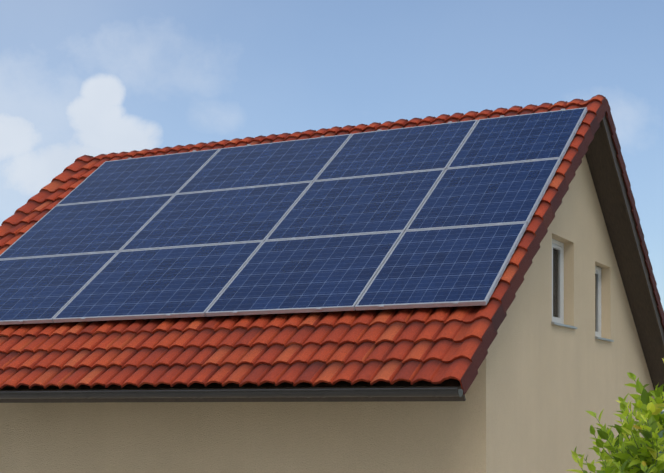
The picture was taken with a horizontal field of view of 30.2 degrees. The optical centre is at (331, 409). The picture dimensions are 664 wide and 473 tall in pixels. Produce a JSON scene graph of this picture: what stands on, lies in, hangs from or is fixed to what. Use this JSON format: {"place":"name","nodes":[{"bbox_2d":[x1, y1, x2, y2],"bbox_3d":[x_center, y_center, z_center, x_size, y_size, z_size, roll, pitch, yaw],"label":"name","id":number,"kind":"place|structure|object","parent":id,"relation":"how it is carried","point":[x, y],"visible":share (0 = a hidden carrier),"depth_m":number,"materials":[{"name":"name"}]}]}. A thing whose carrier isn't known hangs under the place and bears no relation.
{"place":"outdoors","nodes":[
{"label":"outdoors","id":0,"kind":"place"},
{"bbox_2d":[0,155,654,472],"bbox_3d":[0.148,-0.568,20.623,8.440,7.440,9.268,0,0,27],"label":"house walls","id":1,"kind":"structure","parent":0,"point":[540,386],"depth_m":16.57,"materials":[{"name":"beige paint"}]},
{"bbox_2d":[0,112,663,402],"bbox_3d":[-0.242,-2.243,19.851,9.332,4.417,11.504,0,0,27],"label":"soffit","id":2,"kind":"structure","parent":1,"relation":"on","point":[606,175],"depth_m":18.67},
{"bbox_2d":[0,388,462,398],"bbox_3d":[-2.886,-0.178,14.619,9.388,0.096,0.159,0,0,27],"label":"gutter","id":3,"kind":"object","parent":2,"relation":"attached to","point":[361,392],"visible":1,"depth_m":13.61,"materials":[{"name":"metal"}]},
{"bbox_2d":[0,107,586,324],"bbox_3d":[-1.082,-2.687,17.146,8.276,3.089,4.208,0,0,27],"label":"solar panels","id":4,"kind":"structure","parent":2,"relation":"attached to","point":[433,215],"depth_m":16.60,"materials":[{"name":"glass"}]},
{"bbox_2d":[0,95,607,394],"bbox_3d":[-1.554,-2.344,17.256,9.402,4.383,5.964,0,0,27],"label":"roof tiles","id":5,"kind":"object","parent":2,"relation":"on","point":[433,345],"visible":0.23,"depth_m":14.59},
{"bbox_2d":[91,99,663,328],"bbox_3d":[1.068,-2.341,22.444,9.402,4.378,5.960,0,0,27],"label":"roof tiles","id":6,"kind":"object","parent":2,"relation":"on","point":[632,202],"depth_m":19.28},
{"bbox_2d":[552,238,595,330],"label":"room window","id":7,"kind":"structure","parent":1,"relation":"attached to","point":[555,283],"depth_m":17.91,"materials":[{"name":"black glass"}]},
{"bbox_2d":[552,239,600,336],"bbox_3d":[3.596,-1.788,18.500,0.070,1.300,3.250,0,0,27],"label":"window frames","id":8,"kind":"structure","parent":1,"relation":"in","point":[558,245],"depth_m":17.96,"materials":[{"name":"white plastic"}]},
{"bbox_2d":[551,321,613,341],"bbox_3d":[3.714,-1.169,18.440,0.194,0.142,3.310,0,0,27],"label":"window sills","id":9,"kind":"structure","parent":1,"relation":"attached to","point":[573,327],"depth_m":17.72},
{"bbox_2d":[0,0,663,410],"label":"sky","id":10,"kind":"structure","parent":0,"point":[78,78],"materials":[{"name":"blue"}]},
{"bbox_2d":[567,358,663,472],"bbox_3d":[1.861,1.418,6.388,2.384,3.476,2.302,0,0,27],"label":"leaves","id":11,"kind":"object","parent":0,"point":[636,452],"visible":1,"depth_m":6.23,"materials":[{"name":"green plant"}]}
]}

